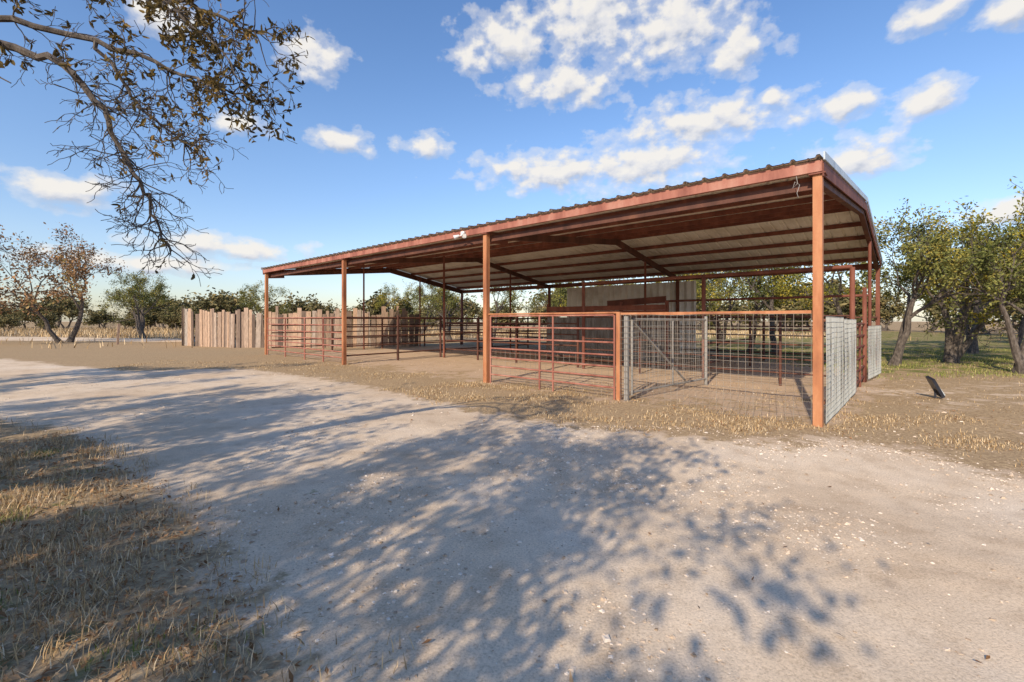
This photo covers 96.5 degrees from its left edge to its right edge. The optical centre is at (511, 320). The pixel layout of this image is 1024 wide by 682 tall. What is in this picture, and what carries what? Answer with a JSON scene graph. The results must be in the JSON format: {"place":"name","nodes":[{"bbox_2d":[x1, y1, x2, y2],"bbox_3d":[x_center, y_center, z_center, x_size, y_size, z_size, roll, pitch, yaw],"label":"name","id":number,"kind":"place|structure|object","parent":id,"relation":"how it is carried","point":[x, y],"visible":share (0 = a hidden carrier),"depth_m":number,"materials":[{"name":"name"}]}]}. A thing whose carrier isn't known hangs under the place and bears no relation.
{"place":"outdoors","nodes":[
{"label":"outdoors","id":0,"kind":"place"},
{"bbox_2d":[0,417,413,681],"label":"dry grass","id":1,"kind":"structure","parent":0,"point":[72,546],"depth_m":2.59,"materials":[{"name":"plant"}]},
{"bbox_2d":[0,326,924,348],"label":"field grass","id":2,"kind":"structure","parent":0,"point":[156,331],"depth_m":45.43,"materials":[{"name":"plant"}]},
{"bbox_2d":[0,321,1023,681],"bbox_3d":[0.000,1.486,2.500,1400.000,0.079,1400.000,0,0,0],"label":"ground","id":3,"kind":"structure","parent":0,"point":[216,439],"depth_m":3.55,"materials":[{"name":"beige gravel"}]},
{"bbox_2d":[0,225,73,318],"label":"live oak tree","id":4,"kind":"object","parent":3,"relation":"on","point":[12,292],"visible":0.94,"depth_m":28.65,"materials":[{"name":"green plant"}]},
{"bbox_2d":[0,222,129,342],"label":"live oak tree","id":5,"kind":"object","parent":3,"relation":"on","point":[82,273],"visible":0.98,"depth_m":30.17,"materials":[{"name":"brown plant"}]},
{"bbox_2d":[116,324,119,344],"bbox_3d":[-24.550,0.900,28.500,0.194,1.412,0.187,0,0,42],"label":"fence post","id":6,"kind":"object","parent":3,"relation":"on","point":[118,334],"visible":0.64,"depth_m":28.46,"materials":[{"name":"brown wood"}]},
{"bbox_2d":[0,447,263,671],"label":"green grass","id":7,"kind":"structure","parent":3,"relation":"on","point":[24,510],"depth_m":2.18,"materials":[{"name":"plant"}]},
{"bbox_2d":[92,272,175,337],"bbox_3d":[-32.891,-1.341,39.871,6.425,6.062,5.510,0,0,29],"label":"live oak tree","id":8,"kind":"object","parent":3,"relation":"on","point":[134,294],"visible":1,"depth_m":39.21,"materials":[{"name":"green plant"}]},
{"bbox_2d":[108,269,179,334],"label":"live oak tree","id":9,"kind":"object","parent":3,"relation":"on","point":[155,292],"visible":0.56,"depth_m":45.71,"materials":[{"name":"green plant"}]},
{"bbox_2d":[0,0,314,285],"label":"live oak tree","id":10,"kind":"object","parent":3,"relation":"on","point":[213,45],"visible":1,"depth_m":3.04,"materials":[{"name":"green plant"}]},
{"bbox_2d":[232,280,291,313],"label":"live oak tree","id":11,"kind":"object","parent":3,"relation":"on","point":[254,300],"visible":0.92,"depth_m":44.74,"materials":[{"name":"green plant"}]},
{"bbox_2d":[182,306,418,347],"bbox_3d":[-16.622,0.379,28.755,22.267,2.452,5.621,0,0,25],"label":"wooden slab fence","id":12,"kind":"object","parent":3,"relation":"on","point":[213,329],"visible":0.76,"depth_m":25.45,"materials":[{"name":"brown wood"}]},
{"bbox_2d":[267,317,341,361],"bbox_3d":[-8.241,0.715,17.840,6.753,1.671,0.053,0,0,42],"label":"pipe corral fence","id":13,"kind":"object","parent":3,"relation":"on","point":[304,337],"visible":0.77,"depth_m":17.52,"materials":[{"name":"red metal"}]},
{"bbox_2d":[373,279,426,328],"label":"live oak tree","id":14,"kind":"object","parent":3,"relation":"on","point":[404,299],"visible":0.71,"depth_m":52.14,"materials":[{"name":"green plant"}]},
{"bbox_2d":[406,283,457,333],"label":"live oak tree","id":15,"kind":"object","parent":3,"relation":"on","point":[416,292],"visible":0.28,"depth_m":42.85,"materials":[{"name":"green plant"}]},
{"bbox_2d":[413,283,476,339],"bbox_3d":[-5.227,-1.071,34.295,4.985,5.485,5.813,0,0,-32],"label":"live oak tree","id":16,"kind":"object","parent":3,"relation":"on","point":[449,299],"visible":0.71,"depth_m":33.39,"materials":[{"name":"green plant"}]},
{"bbox_2d":[272,316,676,367],"bbox_3d":[-1.880,0.685,19.842,13.724,1.730,11.342,0,0,43],"label":"pipe corral fence","id":17,"kind":"object","parent":3,"relation":"on","point":[478,332],"visible":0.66,"depth_m":18.59,"materials":[{"name":"orange metal"}]},
{"bbox_2d":[481,285,541,336],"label":"live oak tree","id":18,"kind":"object","parent":3,"relation":"on","point":[502,304],"visible":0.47,"depth_m":34.26,"materials":[{"name":"green plant"}]},
{"bbox_2d":[0,272,1023,334],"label":"distant trees","id":19,"kind":"object","parent":3,"relation":"on","point":[226,302],"visible":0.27,"depth_m":62.90,"materials":[{"name":"green plant"}]},
{"bbox_2d":[0,369,1023,681],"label":"gravel stones","id":20,"kind":"object","parent":3,"relation":"on","point":[604,637],"visible":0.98,"depth_m":3.40,"materials":[{"name":"gravel"}]},
{"bbox_2d":[0,382,1023,681],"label":"fallen leaves","id":21,"kind":"object","parent":3,"relation":"on","point":[104,612],"visible":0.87,"depth_m":2.61,"materials":[{"name":"brown plant"}]},
{"bbox_2d":[528,281,574,316],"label":"live oak tree","id":22,"kind":"object","parent":3,"relation":"on","point":[557,300],"visible":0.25,"depth_m":30.82,"materials":[{"name":"green plant"}]},
{"bbox_2d":[490,312,621,400],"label":"pipe gate","id":23,"kind":"structure","parent":3,"relation":"on","point":[617,358],"depth_m":9.34,"materials":[{"name":"red metal"}]},
{"bbox_2d":[105,360,1023,467],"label":"dry grass verge","id":24,"kind":"structure","parent":3,"relation":"on","point":[723,421],"depth_m":7.26,"materials":[{"name":"plant"}]},
{"bbox_2d":[261,151,882,426],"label":"pole barn","id":25,"kind":"structure","parent":3,"relation":"on","point":[766,217],"depth_m":14.02,"materials":[{"name":"orange metal"}]},
{"bbox_2d":[453,231,466,239],"bbox_3d":[-1.262,-2.096,11.243,0.473,0.208,0.202,0,0,42],"label":"eave floodlight","id":26,"kind":"object","parent":25,"relation":"attached to","point":[463,235],"visible":1,"depth_m":11.28,"materials":[{"name":"white plastic"}]},
{"bbox_2d":[856,287,866,391],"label":"side gate","id":27,"kind":"structure","parent":25,"relation":"attached to","point":[863,367],"depth_m":11.04,"materials":[{"name":"red metal"}]},
{"bbox_2d":[559,278,635,306],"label":"live oak tree","id":28,"kind":"object","parent":3,"relation":"on","point":[590,286],"visible":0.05,"depth_m":27.27,"materials":[{"name":"green plant"}]},
{"bbox_2d":[547,296,668,367],"bbox_3d":[4.195,0.395,17.159,4.790,2.410,3.318,0,0,42],"label":"stall pen","id":29,"kind":"object","parent":3,"relation":"on","point":[621,305],"visible":0.59,"depth_m":15.85,"materials":[{"name":"red metal"}]},
{"bbox_2d":[488,310,811,424],"bbox_3d":[1.876,0.693,8.732,6.524,1.714,0.098,0,0,42],"label":"wire fence","id":30,"kind":"object","parent":3,"relation":"on","point":[626,343],"visible":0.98,"depth_m":7.44,"materials":[{"name":"grey metal"}]},
{"bbox_2d":[631,316,707,394],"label":"open gate","id":31,"kind":"structure","parent":3,"relation":"on","point":[705,355],"depth_m":9.53,"materials":[{"name":"grey metal"}]},
{"bbox_2d":[640,274,729,331],"bbox_3d":[8.717,-0.818,22.054,4.352,4.924,3.822,0,0,-16],"label":"live oak tree","id":32,"kind":"object","parent":3,"relation":"on","point":[713,302],"visible":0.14,"depth_m":22.59,"materials":[{"name":"green plant"}]},
{"bbox_2d":[660,271,761,309],"bbox_3d":[10.616,-1.307,26.437,4.684,5.981,6.165,0,0,-38],"label":"live oak tree","id":33,"kind":"object","parent":3,"relation":"on","point":[720,280],"visible":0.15,"depth_m":25.84,"materials":[{"name":"green plant"}]},
{"bbox_2d":[672,270,765,344],"bbox_3d":[11.445,-1.476,27.267,6.731,6.351,5.772,0,0,-28],"label":"live oak tree","id":34,"kind":"object","parent":3,"relation":"on","point":[725,322],"visible":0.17,"depth_m":27.47,"materials":[{"name":"green plant"}]},
{"bbox_2d":[436,393,1022,592],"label":"limestone rocks","id":35,"kind":"object","parent":3,"relation":"on","point":[460,573],"visible":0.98,"depth_m":2.74,"materials":[{"name":"beige stone"}]},
{"bbox_2d":[584,314,877,385],"bbox_3d":[7.053,0.700,14.474,6.660,1.700,7.172,0,0,42],"label":"pipe corral fence","id":36,"kind":"object","parent":3,"relation":"on","point":[763,344],"visible":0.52,"depth_m":12.68,"materials":[{"name":"orange metal"}]},
{"bbox_2d":[695,266,805,355],"bbox_3d":[10.933,-1.251,20.804,6.042,5.862,4.590,0,0,-11],"label":"live oak tree","id":37,"kind":"object","parent":3,"relation":"on","point":[759,293],"visible":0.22,"depth_m":19.93,"materials":[{"name":"green plant"}]},
{"bbox_2d":[719,265,836,350],"bbox_3d":[12.314,-1.026,21.418,5.549,5.383,4.216,0,0,-24],"label":"live oak tree","id":38,"kind":"object","parent":3,"relation":"on","point":[778,286],"visible":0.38,"depth_m":20.70,"materials":[{"name":"green plant"}]},
{"bbox_2d":[763,251,886,351],"bbox_3d":[14.546,-1.588,21.944,5.152,6.579,6.782,0,0,22],"label":"live oak tree","id":39,"kind":"object","parent":3,"relation":"on","point":[836,305],"visible":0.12,"depth_m":20.95,"materials":[{"name":"green plant"}]},
{"bbox_2d":[824,316,880,423],"bbox_3d":[7.152,0.708,9.467,0.173,1.546,8.011,0,0,43],"label":"stock panel fence","id":40,"kind":"object","parent":3,"relation":"on","point":[842,329],"visible":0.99,"depth_m":7.86,"materials":[{"name":"metal"}]},
{"bbox_2d":[925,376,944,398],"bbox_3d":[8.131,1.324,8.763,0.375,0.515,0.268,0,0,0],"label":"ground spotlight","id":41,"kind":"object","parent":3,"relation":"on","point":[936,388],"visible":0.88,"depth_m":8.71,"materials":[{"name":"black plastic"}]},
{"bbox_2d":[856,198,1022,365],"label":"live oak tree","id":42,"kind":"object","parent":3,"relation":"on","point":[934,249],"visible":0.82,"depth_m":15.09,"materials":[{"name":"green plant"}]},
{"bbox_2d":[885,176,1023,362],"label":"live oak tree","id":43,"kind":"object","parent":3,"relation":"on","point":[952,354],"visible":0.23,"depth_m":16.16,"materials":[{"name":"green plant"}]},
{"bbox_2d":[892,223,1023,334],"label":"live oak tree","id":44,"kind":"object","parent":3,"relation":"on","point":[952,301],"visible":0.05,"depth_m":26.51,"materials":[{"name":"green plant"}]},
{"bbox_2d":[893,213,1023,336],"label":"live oak tree","id":45,"kind":"object","parent":3,"relation":"on","point":[960,295],"visible":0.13,"depth_m":18.30,"materials":[{"name":"green plant"}]},
{"bbox_2d":[893,209,1023,353],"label":"live oak tree","id":46,"kind":"object","parent":3,"relation":"on","point":[973,348],"visible":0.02,"depth_m":20.79,"materials":[{"name":"green plant"}]},
{"bbox_2d":[906,182,1023,340],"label":"live oak tree","id":47,"kind":"object","parent":3,"relation":"on","point":[981,319],"visible":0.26,"depth_m":15.38,"materials":[{"name":"green plant"}]},
{"bbox_2d":[921,213,1023,373],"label":"live oak tree","id":48,"kind":"object","parent":3,"relation":"on","point":[1013,274],"visible":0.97,"depth_m":13.08,"materials":[{"name":"green plant"}]},
{"bbox_2d":[0,0,1023,321],"label":"sky","id":49,"kind":"structure","parent":0,"point":[418,118],"materials":[{"name":"blue"}]},
{"bbox_2d":[696,347,1023,379],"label":"green grass","id":50,"kind":"structure","parent":0,"point":[932,359],"depth_m":16.54,"materials":[{"name":"green plant"}]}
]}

